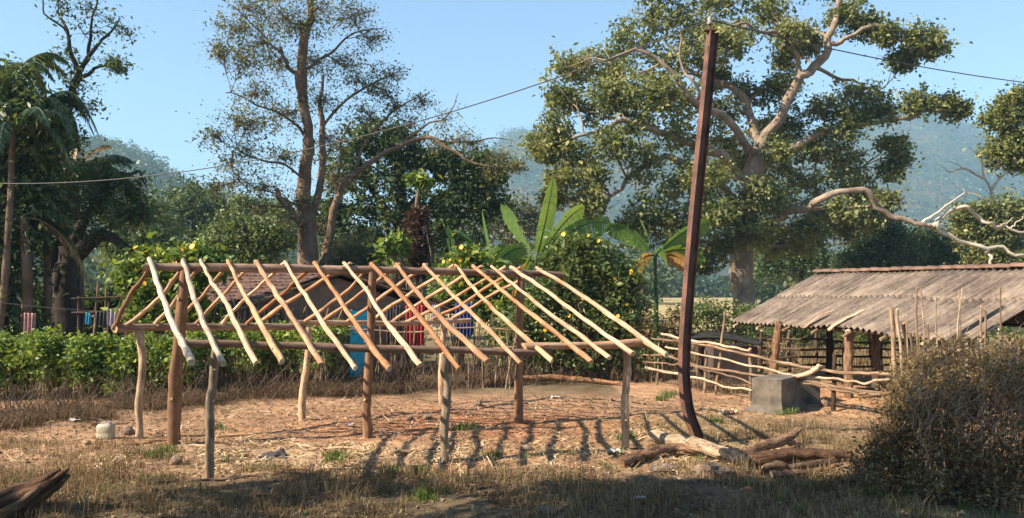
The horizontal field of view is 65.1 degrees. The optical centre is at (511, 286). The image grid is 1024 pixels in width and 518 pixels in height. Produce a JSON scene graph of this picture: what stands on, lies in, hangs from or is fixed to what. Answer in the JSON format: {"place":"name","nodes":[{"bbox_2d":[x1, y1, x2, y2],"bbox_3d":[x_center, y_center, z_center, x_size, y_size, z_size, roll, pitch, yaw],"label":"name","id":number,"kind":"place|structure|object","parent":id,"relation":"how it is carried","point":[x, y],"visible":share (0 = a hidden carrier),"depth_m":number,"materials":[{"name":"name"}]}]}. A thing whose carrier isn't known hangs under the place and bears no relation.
{"place":"outdoors","nodes":[
{"label":"outdoors","id":0,"kind":"place"},
{"bbox_2d":[0,302,114,311],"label":"clothes line","id":1,"kind":"object","parent":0,"point":[48,307],"visible":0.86,"depth_m":20.00,"materials":[{"name":"fabric"}]},
{"bbox_2d":[24,313,35,334],"bbox_3d":[-12.029,1.055,19.997,0.290,0.790,0.135,0,0,0],"label":"hanging cloth","id":2,"kind":"object","parent":1,"relation":"hanging from","point":[29,321],"visible":0.67,"depth_m":19.99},
{"bbox_2d":[85,313,91,324],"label":"hanging cloth","id":3,"kind":"object","parent":1,"relation":"hanging from","point":[88,320],"visible":1,"depth_m":19.99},
{"bbox_2d":[95,311,106,328],"bbox_3d":[-10.259,0.843,19.997,0.289,0.471,0.135,0,0,0],"label":"hanging cloth","id":4,"kind":"object","parent":1,"relation":"hanging from","point":[101,318],"visible":0.94,"depth_m":19.98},
{"bbox_2d":[107,309,118,326],"bbox_3d":[-9.938,0.790,19.997,0.321,0.438,0.136,0,0,0],"label":"hanging cloth","id":5,"kind":"object","parent":1,"relation":"hanging from","point":[111,317],"visible":0.57,"depth_m":19.99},
{"bbox_2d":[22,144,321,262],"bbox_3d":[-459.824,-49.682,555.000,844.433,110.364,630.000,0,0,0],"label":"hill","id":6,"kind":"structure","parent":0,"point":[153,170],"depth_m":425.94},
{"bbox_2d":[22,134,324,259],"bbox_3d":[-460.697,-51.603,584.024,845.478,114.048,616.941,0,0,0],"label":"hillside woods","id":7,"kind":"object","parent":6,"relation":"on","point":[113,143],"visible":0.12,"depth_m":469.59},
{"bbox_2d":[0,296,1023,517],"bbox_3d":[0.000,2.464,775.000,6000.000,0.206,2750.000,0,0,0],"label":"ground","id":8,"kind":"structure","parent":0,"point":[563,390],"depth_m":13.45,"materials":[{"name":"soil"}]},
{"bbox_2d":[0,52,68,299],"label":"palm tree","id":9,"kind":"object","parent":8,"relation":"on","point":[44,66],"visible":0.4,"depth_m":25.75,"materials":[{"name":"green plant"}]},
{"bbox_2d":[0,468,70,517],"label":"split stump","id":10,"kind":"object","parent":8,"relation":"on","point":[35,491],"visible":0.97,"depth_m":8.57,"materials":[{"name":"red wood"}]},
{"bbox_2d":[0,107,76,333],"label":"palm tree","id":11,"kind":"object","parent":8,"relation":"on","point":[39,115],"visible":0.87,"depth_m":23.13,"materials":[{"name":"green plant"}]},
{"bbox_2d":[0,51,97,336],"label":"jackfruit tree","id":12,"kind":"object","parent":8,"relation":"on","point":[36,150],"visible":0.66,"depth_m":23.71,"materials":[{"name":"green plant"}]},
{"bbox_2d":[0,209,97,337],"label":"palm tree","id":13,"kind":"object","parent":8,"relation":"on","point":[27,276],"visible":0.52,"depth_m":23.56,"materials":[{"name":"green plant"}]},
{"bbox_2d":[0,89,100,334],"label":"palm tree","id":14,"kind":"object","parent":8,"relation":"on","point":[68,98],"visible":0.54,"depth_m":24.55,"materials":[{"name":"green plant"}]},
{"bbox_2d":[15,145,153,336],"bbox_3d":[-15.095,-1.267,27.573,5.202,7.639,4.715,0,0,0],"label":"palm tree","id":15,"kind":"object","parent":8,"relation":"on","point":[122,160],"visible":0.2,"depth_m":27.59,"materials":[{"name":"green plant"}]},
{"bbox_2d":[23,0,177,339],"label":"banyan tree","id":16,"kind":"object","parent":8,"relation":"on","point":[66,278],"visible":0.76,"depth_m":25.64,"materials":[{"name":"green plant"}]},
{"bbox_2d":[69,416,134,421],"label":"loose pole","id":17,"kind":"object","parent":8,"relation":"on","point":[107,420],"visible":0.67,"depth_m":14.68,"materials":[{"name":"brown wood"}]},
{"bbox_2d":[0,320,207,400],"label":"hedge","id":18,"kind":"object","parent":8,"relation":"on","point":[85,356],"visible":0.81,"depth_m":17.64,"materials":[{"name":"green plant"}]},
{"bbox_2d":[96,421,114,439],"bbox_3d":[-6.568,2.336,12.963,0.256,0.305,0.196,0,0,0],"label":"jerry can","id":19,"kind":"object","parent":8,"relation":"on","point":[104,428],"visible":0.92,"depth_m":12.88,"materials":[{"name":"beige plastic"}]},
{"bbox_2d":[71,280,147,336],"bbox_3d":[-10.670,1.108,22.033,2.881,2.552,0.141,0,0,0],"label":"rail fence","id":20,"kind":"object","parent":8,"relation":"on","point":[78,298],"visible":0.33,"depth_m":22.02,"materials":[{"name":"brown wood"}]},
{"bbox_2d":[91,421,133,425],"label":"loose pole","id":21,"kind":"object","parent":8,"relation":"on","point":[94,423],"visible":0.7,"depth_m":14.52,"materials":[{"name":"brown wood"}]},
{"bbox_2d":[120,426,134,434],"bbox_3d":[-6.462,2.443,13.462,0.259,0.184,0.186,0,0,0],"label":"stone","id":22,"kind":"object","parent":8,"relation":"on","point":[128,430],"visible":0.76,"depth_m":13.40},
{"bbox_2d":[15,264,254,339],"bbox_3d":[-15.488,0.807,29.499,12.751,3.507,4.373,0,0,0],"label":"scraggly shrub","id":23,"kind":"object","parent":8,"relation":"on","point":[89,304],"visible":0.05,"depth_m":28.56,"materials":[{"name":"green plant"}]},
{"bbox_2d":[90,183,199,276],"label":"background tree","id":24,"kind":"object","parent":8,"relation":"on","point":[162,237],"visible":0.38,"depth_m":44.69,"materials":[{"name":"green plant"}]},
{"bbox_2d":[117,444,204,453],"bbox_3d":[-5.299,2.476,12.197,1.259,0.083,0.344,0,0,-23],"label":"loose pole","id":25,"kind":"object","parent":8,"relation":"on","point":[179,446],"visible":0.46,"depth_m":12.37,"materials":[{"name":"brown wood"}]},
{"bbox_2d":[96,231,255,386],"bbox_3d":[-8.432,0.606,20.225,3.643,3.868,2.800,0,0,-30],"label":"flowering shrub","id":26,"kind":"object","parent":8,"relation":"on","point":[127,276],"visible":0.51,"depth_m":19.69,"materials":[{"name":"green plant"}]},
{"bbox_2d":[170,455,182,464],"bbox_3d":[-4.734,2.465,11.291,0.161,0.157,0.142,0,0,32],"label":"stone","id":27,"kind":"object","parent":8,"relation":"on","point":[175,459],"visible":0.75,"depth_m":11.25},
{"bbox_2d":[125,433,246,445],"bbox_3d":[-5.308,2.499,13.087,1.878,0.099,0.220,0,0,-33],"label":"loose pole","id":28,"kind":"object","parent":8,"relation":"on","point":[149,441],"visible":0.62,"depth_m":12.93,"materials":[{"name":"orange wood"}]},
{"bbox_2d":[152,165,242,252],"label":"background tree","id":29,"kind":"object","parent":8,"relation":"on","point":[192,207],"visible":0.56,"depth_m":59.32,"materials":[{"name":"green plant"}]},
{"bbox_2d":[154,474,265,483],"bbox_3d":[-3.856,2.475,10.274,1.360,0.082,0.100,0,0,-15],"label":"loose pole","id":30,"kind":"object","parent":8,"relation":"on","point":[223,479],"visible":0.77,"depth_m":10.31,"materials":[{"name":"brown wood"}]},
{"bbox_2d":[173,200,297,263],"bbox_3d":[-13.208,-0.924,40.012,5.774,6.964,5.711,0,0,-45],"label":"background tree","id":31,"kind":"object","parent":8,"relation":"on","point":[264,243],"visible":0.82,"depth_m":39.52,"materials":[{"name":"green plant"}]},
{"bbox_2d":[216,189,297,260],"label":"background tree","id":32,"kind":"object","parent":8,"relation":"on","point":[243,198],"visible":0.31,"depth_m":51.59,"materials":[{"name":"green plant"}]},
{"bbox_2d":[173,313,355,393],"bbox_3d":[-6.016,1.579,19.080,4.745,1.925,2.308,0,0,0],"label":"hedge","id":33,"kind":"object","parent":8,"relation":"on","point":[319,334],"visible":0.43,"depth_m":18.96,"materials":[{"name":"green plant"}]},
{"bbox_2d":[261,448,290,458],"bbox_3d":[-3.520,2.478,11.966,0.459,0.122,0.340,0,0,0],"label":"crumpled cloth","id":34,"kind":"object","parent":8,"relation":"on","point":[281,452],"visible":0.99,"depth_m":11.89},
{"bbox_2d":[91,272,473,382],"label":"mud house","id":35,"kind":"structure","parent":8,"relation":"on","point":[321,295],"depth_m":21.91,"materials":[{"name":"tile"}]},
{"bbox_2d":[349,310,366,376],"bbox_3d":[-4.175,1.570,21.983,0.555,1.820,0.041,0,0,-20],"label":"door","id":36,"kind":"structure","parent":35,"relation":"in","point":[356,338],"depth_m":21.96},
{"bbox_2d":[252,494,314,501],"bbox_3d":[-2.644,2.458,9.283,0.722,0.069,0.168,0,0,-10],"label":"loose pole","id":37,"kind":"object","parent":8,"relation":"on","point":[310,497],"visible":0.59,"depth_m":9.27,"materials":[{"name":"brown wood"}]},
{"bbox_2d":[225,299,342,383],"bbox_3d":[-5.901,1.443,20.927,3.052,2.244,1.020,0,0,-17],"label":"firewood stack","id":38,"kind":"object","parent":8,"relation":"on","point":[246,315],"visible":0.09,"depth_m":20.93,"materials":[{"name":"brown wood"}]},
{"bbox_2d":[0,339,636,422],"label":"dry twigs","id":39,"kind":"object","parent":8,"relation":"on","point":[129,387],"visible":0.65,"depth_m":18.05,"materials":[{"name":"plant"}]},
{"bbox_2d":[295,443,364,449],"bbox_3d":[-2.771,2.501,12.380,1.436,0.074,0.186,0,0,18],"label":"loose pole","id":40,"kind":"object","parent":8,"relation":"on","point":[314,447],"visible":0.8,"depth_m":12.36,"materials":[{"name":"brown wood"}]},
{"bbox_2d":[175,0,542,265],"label":"tall sparse tree","id":41,"kind":"object","parent":8,"relation":"on","point":[306,204],"visible":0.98,"depth_m":29.82,"materials":[{"name":"green plant"}]},
{"bbox_2d":[318,220,408,291],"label":"feathery scrub","id":42,"kind":"object","parent":8,"relation":"on","point":[339,255],"visible":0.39,"depth_m":30.76,"materials":[{"name":"green plant"}]},
{"bbox_2d":[0,363,748,436],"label":"dry brush","id":43,"kind":"object","parent":8,"relation":"on","point":[8,420],"visible":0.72,"depth_m":17.64,"materials":[{"name":"plant"}]},
{"bbox_2d":[111,257,668,477],"bbox_3d":[-1.802,1.121,12.820,7.208,3.168,6.526,0,0,-38],"label":"roof frame","id":44,"kind":"object","parent":8,"relation":"on","point":[179,326],"visible":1,"depth_m":12.58,"materials":[{"name":"brown wood"}]},
{"bbox_2d":[365,225,416,290],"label":"broadleaf plant","id":45,"kind":"object","parent":8,"relation":"on","point":[398,245],"visible":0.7,"depth_m":25.87,"materials":[{"name":"green plant"}]},
{"bbox_2d":[296,99,526,289],"bbox_3d":[-4.808,-2.903,37.016,11.017,10.943,4.712,0,0,0],"label":"dense dark tree","id":46,"kind":"object","parent":8,"relation":"on","point":[473,195],"visible":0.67,"depth_m":36.49,"materials":[{"name":"green plant"}]},
{"bbox_2d":[390,446,439,454],"bbox_3d":[-1.441,2.457,11.955,0.773,0.086,0.132,0,0,-19],"label":"loose pole","id":47,"kind":"object","parent":8,"relation":"on","point":[404,451],"visible":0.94,"depth_m":11.88,"materials":[{"name":"brown wood"}]},
{"bbox_2d":[0,399,833,481],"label":"wood shavings","id":48,"kind":"object","parent":8,"relation":"on","point":[460,454],"visible":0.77,"depth_m":12.21},
{"bbox_2d":[312,307,529,388],"bbox_3d":[-2.258,1.532,19.844,5.400,2.068,0.576,0,0,0],"label":"brushwood fence","id":49,"kind":"object","parent":8,"relation":"on","point":[482,367],"visible":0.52,"depth_m":19.76,"materials":[{"name":"brown wood"}]},
{"bbox_2d":[402,162,443,291],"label":"slim trunk plant","id":50,"kind":"object","parent":8,"relation":"on","point":[419,180],"visible":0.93,"depth_m":27.09,"materials":[{"name":"green plant"}]},
{"bbox_2d":[394,202,454,360],"bbox_3d":[-3.026,-0.195,27.004,2.079,5.466,1.996,0,0,0],"label":"vine covered stump","id":51,"kind":"object","parent":8,"relation":"on","point":[416,224],"visible":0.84,"depth_m":26.82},
{"bbox_2d":[426,226,491,359],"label":"banana plant","id":52,"kind":"object","parent":8,"relation":"on","point":[450,242],"visible":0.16,"depth_m":25.14,"materials":[{"name":"green plant"}]},
{"bbox_2d":[422,233,527,373],"bbox_3d":[-1.147,0.491,23.039,3.278,4.093,1.948,0,0,0],"label":"flowering shrub","id":53,"kind":"object","parent":8,"relation":"on","point":[464,257],"visible":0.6,"depth_m":22.75,"materials":[{"name":"green plant"}]},
{"bbox_2d":[457,425,514,433],"bbox_3d":[-0.454,2.464,13.811,1.316,0.061,0.122,0,0,-43],"label":"loose pole","id":54,"kind":"object","parent":8,"relation":"on","point":[487,428],"visible":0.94,"depth_m":13.90,"materials":[{"name":"brown wood"}]},
{"bbox_2d":[453,210,527,365],"bbox_3d":[-0.705,0.025,25.310,2.431,5.062,1.958,0,0,9],"label":"banana plant","id":55,"kind":"object","parent":8,"relation":"on","point":[507,252],"visible":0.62,"depth_m":25.15,"materials":[{"name":"green plant"}]},
{"bbox_2d":[0,329,1023,517],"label":"dry grass","id":56,"kind":"structure","parent":8,"relation":"on","point":[630,500],"depth_m":9.71,"materials":[{"name":"plant"}]},
{"bbox_2d":[0,395,1023,517],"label":"leaf litter","id":57,"kind":"object","parent":8,"relation":"on","point":[472,506],"visible":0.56,"depth_m":11.12,"materials":[{"name":"plant"}]},
{"bbox_2d":[1,371,1023,517],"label":"green weeds","id":58,"kind":"object","parent":8,"relation":"on","point":[419,495],"visible":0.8,"depth_m":10.73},
{"bbox_2d":[473,188,559,298],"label":"background tree","id":59,"kind":"object","parent":8,"relation":"on","point":[527,218],"visible":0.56,"depth_m":54.59,"materials":[{"name":"green plant"}]},
{"bbox_2d":[20,237,1015,306],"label":"distant wood","id":60,"kind":"object","parent":8,"relation":"on","point":[670,286],"visible":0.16,"depth_m":109.46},
{"bbox_2d":[521,444,532,450],"bbox_3d":[0.228,2.437,12.067,0.175,0.116,0.138,0,0,0],"label":"stone","id":61,"kind":"object","parent":8,"relation":"on","point":[525,447],"visible":0.93,"depth_m":12.02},
{"bbox_2d":[479,178,610,360],"bbox_3d":[1.055,-0.476,26.029,4.502,6.056,3.190,0,0,0],"label":"banana plant","id":62,"kind":"object","parent":8,"relation":"on","point":[547,216],"visible":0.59,"depth_m":26.31,"materials":[{"name":"green plant"}]},
{"bbox_2d":[537,505,557,513],"bbox_3d":[0.377,2.401,8.585,0.249,0.110,0.159,0,0,0],"label":"stone","id":63,"kind":"object","parent":8,"relation":"on","point":[540,508],"visible":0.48,"depth_m":8.55,"materials":[{"name":"stone"}]},
{"bbox_2d":[481,374,619,386],"bbox_3d":[0.954,2.397,20.417,3.569,0.240,0.680,0,0,-10],"label":"log","id":64,"kind":"object","parent":8,"relation":"on","point":[572,378],"visible":0.77,"depth_m":20.57,"materials":[{"name":"orange wood"}]},
{"bbox_2d":[474,216,671,382],"bbox_3d":[1.607,0.285,21.592,5.256,4.520,3.159,0,0,0],"label":"flowering shrub","id":65,"kind":"object","parent":8,"relation":"on","point":[588,257],"visible":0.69,"depth_m":21.20,"materials":[{"name":"green plant"}]},
{"bbox_2d":[613,289,698,368],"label":"scraggly shrub","id":66,"kind":"object","parent":8,"relation":"on","point":[668,327],"visible":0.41,"depth_m":24.27,"materials":[{"name":"green leaves"},{"name":"twig"}]},
{"bbox_2d":[617,443,697,467],"bbox_3d":[2.053,2.430,11.618,1.519,0.184,0.417,0,0,-32],"label":"log","id":67,"kind":"object","parent":8,"relation":"on","point":[629,459],"visible":0.93,"depth_m":11.63,"materials":[{"name":"brown wood"}]},
{"bbox_2d":[648,430,727,459],"bbox_3d":[2.632,2.374,12.084,0.274,0.267,1.867,0,0,-25],"label":"log","id":68,"kind":"object","parent":67,"relation":"on","point":[700,445],"visible":0.86,"depth_m":11.88,"materials":[{"name":"brown wood"}]},
{"bbox_2d":[604,219,711,368],"bbox_3d":[4.298,0.222,24.227,2.851,4.668,2.036,0,0,33],"label":"banana plant","id":69,"kind":"object","parent":8,"relation":"on","point":[674,248],"visible":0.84,"depth_m":24.06,"materials":[{"name":"green plant"}]},
{"bbox_2d":[646,463,677,472],"bbox_3d":[2.048,2.492,10.938,0.443,0.170,0.230,0,0,0],"label":"stone","id":70,"kind":"object","parent":8,"relation":"on","point":[662,466],"visible":0.55,"depth_m":10.87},
{"bbox_2d":[678,16,718,438],"bbox_3d":[3.042,-0.850,13.084,0.672,7.095,0.177,0,0,0],"label":"utility pole","id":71,"kind":"object","parent":8,"relation":"on","point":[692,239],"visible":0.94,"depth_m":13.07,"materials":[{"name":"wood"}]},
{"bbox_2d":[0,20,707,183],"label":"overhead wire","id":72,"kind":"object","parent":71,"relation":"attached to","point":[379,131],"visible":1,"depth_m":15.06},
{"bbox_2d":[712,20,1023,82],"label":"overhead wire","id":73,"kind":"object","parent":71,"relation":"attached to","point":[860,54],"visible":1,"depth_m":14.78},
{"bbox_2d":[692,461,720,476],"bbox_3d":[2.608,2.454,10.658,0.394,0.255,0.285,0,0,25],"label":"stone","id":74,"kind":"object","parent":8,"relation":"on","point":[708,466],"visible":0.63,"depth_m":10.56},
{"bbox_2d":[664,293,768,360],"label":"scraggly shrub","id":75,"kind":"object","parent":8,"relation":"on","point":[703,313],"visible":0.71,"depth_m":26.87,"materials":[{"name":"green plant"}]},
{"bbox_2d":[674,332,761,384],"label":"platform","id":76,"kind":"structure","parent":8,"relation":"on","point":[713,362],"depth_m":20.49,"materials":[{"name":"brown wood"}]},
{"bbox_2d":[718,465,731,477],"bbox_3d":[2.806,2.467,10.617,0.213,0.193,0.238,0,0,0],"label":"stone","id":77,"kind":"object","parent":8,"relation":"on","point":[723,468],"visible":0.55,"depth_m":10.54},
{"bbox_2d":[718,408,738,413],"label":"loose pole","id":78,"kind":"object","parent":8,"relation":"on","point":[725,411],"visible":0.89,"depth_m":15.59,"materials":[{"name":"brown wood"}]},
{"bbox_2d":[718,445,752,466],"bbox_3d":[3.076,2.356,11.153,0.232,0.228,0.589,0,0,-26],"label":"stone","id":79,"kind":"object","parent":8,"relation":"on","point":[734,453],"visible":0.84,"depth_m":11.08,"materials":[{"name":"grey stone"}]},
{"bbox_2d":[517,0,983,331],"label":"fig tree","id":80,"kind":"object","parent":8,"relation":"on","point":[747,233],"visible":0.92,"depth_m":40.28,"materials":[{"name":"green plant"}]},
{"bbox_2d":[921,184,1023,336],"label":"dead limb","id":81,"kind":"object","parent":80,"relation":"attached to","point":[936,224],"visible":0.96,"depth_m":38.97,"materials":[{"name":"brown wood"}]},
{"bbox_2d":[732,299,797,343],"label":"scraggly shrub","id":82,"kind":"object","parent":8,"relation":"on","point":[751,305],"visible":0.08,"depth_m":33.85,"materials":[{"name":"green plant"}]},
{"bbox_2d":[741,427,801,454],"bbox_3d":[3.960,2.352,12.073,1.556,0.273,0.265,0,0,-39],"label":"log","id":83,"kind":"object","parent":8,"relation":"on","point":[781,440],"visible":0.91,"depth_m":12.04,"materials":[{"name":"brown wood"}]},
{"bbox_2d":[743,374,806,414],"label":"concrete block","id":84,"kind":"structure","parent":8,"relation":"on","point":[771,393],"depth_m":16.05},
{"bbox_2d":[639,308,915,418],"bbox_3d":[5.223,1.578,17.794,0.574,2.330,7.404,0,0,-35],"label":"pole fence","id":85,"kind":"object","parent":8,"relation":"on","point":[833,387],"visible":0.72,"depth_m":16.76,"materials":[{"name":"brown wood"}]},
{"bbox_2d":[753,225,840,289],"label":"background tree","id":86,"kind":"object","parent":8,"relation":"on","point":[767,268],"visible":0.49,"depth_m":59.38,"materials":[{"name":"green plant"}]},
{"bbox_2d":[760,456,835,473],"bbox_3d":[3.908,2.437,10.923,1.323,0.177,0.159,0,0,-21],"label":"log","id":87,"kind":"object","parent":8,"relation":"on","point":[776,465],"visible":0.7,"depth_m":10.81,"materials":[{"name":"brown wood"}]},
{"bbox_2d":[747,447,852,465],"bbox_3d":[4.084,2.401,11.323,1.577,0.220,0.274,0,0,-11],"label":"log","id":88,"kind":"object","parent":8,"relation":"on","point":[780,454],"visible":0.84,"depth_m":11.25,"materials":[{"name":"brown wood"}]},
{"bbox_2d":[770,462,843,477],"bbox_3d":[3.960,2.471,10.690,1.303,0.118,0.137,0,0,-25],"label":"log","id":89,"kind":"object","parent":8,"relation":"on","point":[775,472],"visible":0.73,"depth_m":10.57,"materials":[{"name":"brown wood"}]},
{"bbox_2d":[800,378,819,403],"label":"concrete block","id":90,"kind":"structure","parent":8,"relation":"on","point":[810,394],"depth_m":17.01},
{"bbox_2d":[782,253,847,287],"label":"background tree","id":91,"kind":"object","parent":8,"relation":"on","point":[792,283],"visible":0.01,"depth_m":69.67,"materials":[{"name":"green plant"}]},
{"bbox_2d":[820,399,829,406],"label":"stone","id":92,"kind":"object","parent":8,"relation":"on","point":[825,402],"visible":0.84,"depth_m":16.51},
{"bbox_2d":[758,330,930,372],"bbox_3d":[9.553,1.929,22.782,4.704,1.571,1.509,0,0,0],"label":"dark rail fence","id":93,"kind":"object","parent":8,"relation":"on","point":[815,349],"visible":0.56,"depth_m":23.11,"materials":[{"name":"brown wood"}]},
{"bbox_2d":[731,262,1023,418],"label":"cattle shed","id":94,"kind":"structure","parent":8,"relation":"on","point":[876,294],"depth_m":18.09,"materials":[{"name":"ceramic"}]},
{"bbox_2d":[827,310,864,330],"bbox_3d":[7.513,0.769,18.052,0.860,0.486,0.159,0,0,-8],"label":"broken board","id":95,"kind":"object","parent":94,"relation":"on","point":[831,327],"visible":1,"depth_m":18.01,"materials":[{"name":"brown wood"}]},
{"bbox_2d":[826,210,937,271],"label":"background tree","id":96,"kind":"object","parent":8,"relation":"on","point":[878,252],"visible":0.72,"depth_m":47.36,"materials":[{"name":"green plant"}]},
{"bbox_2d":[754,295,1023,352],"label":"scraggly shrub","id":97,"kind":"object","parent":8,"relation":"on","point":[806,332],"visible":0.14,"depth_m":29.80,"materials":[{"name":"green plant"}]},
{"bbox_2d":[771,319,1023,511],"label":"brown bush","id":98,"kind":"object","parent":8,"relation":"on","point":[887,457],"visible":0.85,"depth_m":9.73,"materials":[{"name":"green plant"}]},
{"bbox_2d":[884,336,1023,484],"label":"dry vine tangle","id":99,"kind":"object","parent":98,"relation":"hanging from","point":[991,430],"visible":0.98,"depth_m":9.40,"materials":[{"name":"plant"}]},
{"bbox_2d":[893,215,980,270],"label":"background tree","id":100,"kind":"object","parent":8,"relation":"on","point":[941,249],"visible":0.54,"depth_m":49.21,"materials":[{"name":"green plant"}]},
{"bbox_2d":[906,287,1005,422],"bbox_3d":[7.919,1.274,14.298,1.766,2.512,0.080,0,0,0],"label":"stake fence","id":101,"kind":"object","parent":8,"relation":"on","point":[959,322],"visible":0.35,"depth_m":14.29,"materials":[{"name":"brown wood"}]},
{"bbox_2d":[932,184,1023,334],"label":"background tree","id":102,"kind":"object","parent":8,"relation":"on","point":[970,226],"visible":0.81,"depth_m":41.05,"materials":[{"name":"green plant"}]},
{"bbox_2d":[939,139,1022,333],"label":"dead tree","id":103,"kind":"object","parent":8,"relation":"on","point":[991,188],"visible":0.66,"depth_m":42.55,"materials":[{"name":"brown wood"}]},
{"bbox_2d":[962,76,1023,186],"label":"broadleaf tree","id":104,"kind":"object","parent":8,"relation":"on","point":[1004,115],"visible":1,"depth_m":33.71,"materials":[{"name":"green plant"}]},
{"bbox_2d":[0,0,1023,231],"label":"sky","id":105,"kind":"structure","parent":0,"point":[479,51],"materials":[{"name":"blue"}]},
{"bbox_2d":[374,108,1023,281],"bbox_3d":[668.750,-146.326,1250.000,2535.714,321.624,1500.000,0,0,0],"label":"hill","id":106,"kind":"structure","parent":0,"point":[974,164],"depth_m":907.83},
{"bbox_2d":[357,103,1023,255],"bbox_3d":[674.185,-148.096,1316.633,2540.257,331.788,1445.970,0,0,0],"label":"hillside woods","id":107,"kind":"object","parent":106,"relation":"on","point":[973,139],"visible":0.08,"depth_m":884.23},
{"bbox_3d":[-2.274,0.430,21.399,2.733,0.107,0.011,0,0,0],"label":"clothes line","id":108,"kind":"object","parent":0,"visible":0},
{"bbox_2d":[386,306,401,343],"bbox_3d":[-3.145,1.036,21.397,0.425,1.040,0.133,0,0,0],"label":"hanging cloth","id":109,"kind":"object","parent":108,"relation":"hanging from","point":[390,316],"visible":0.39,"depth_m":21.40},
{"bbox_2d":[406,305,424,345],"bbox_3d":[-2.582,1.073,21.399,0.520,1.153,0.131,0,0,0],"label":"hanging cloth","id":110,"kind":"object","parent":108,"relation":"hanging from","point":[420,308],"visible":0.56,"depth_m":21.39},
{"bbox_2d":[432,305,440,327],"bbox_3d":[-2.018,0.809,21.399,0.235,0.624,0.131,0,0,0],"label":"hanging cloth","id":111,"kind":"object","parent":108,"relation":"hanging from","point":[433,315],"visible":0.31,"depth_m":21.38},
{"bbox_2d":[455,303,473,337],"bbox_3d":[-1.272,0.916,21.396,0.501,0.952,0.133,0,0,0],"label":"hanging cloth","id":112,"kind":"object","parent":108,"relation":"hanging from","point":[467,333],"visible":0.46,"depth_m":21.39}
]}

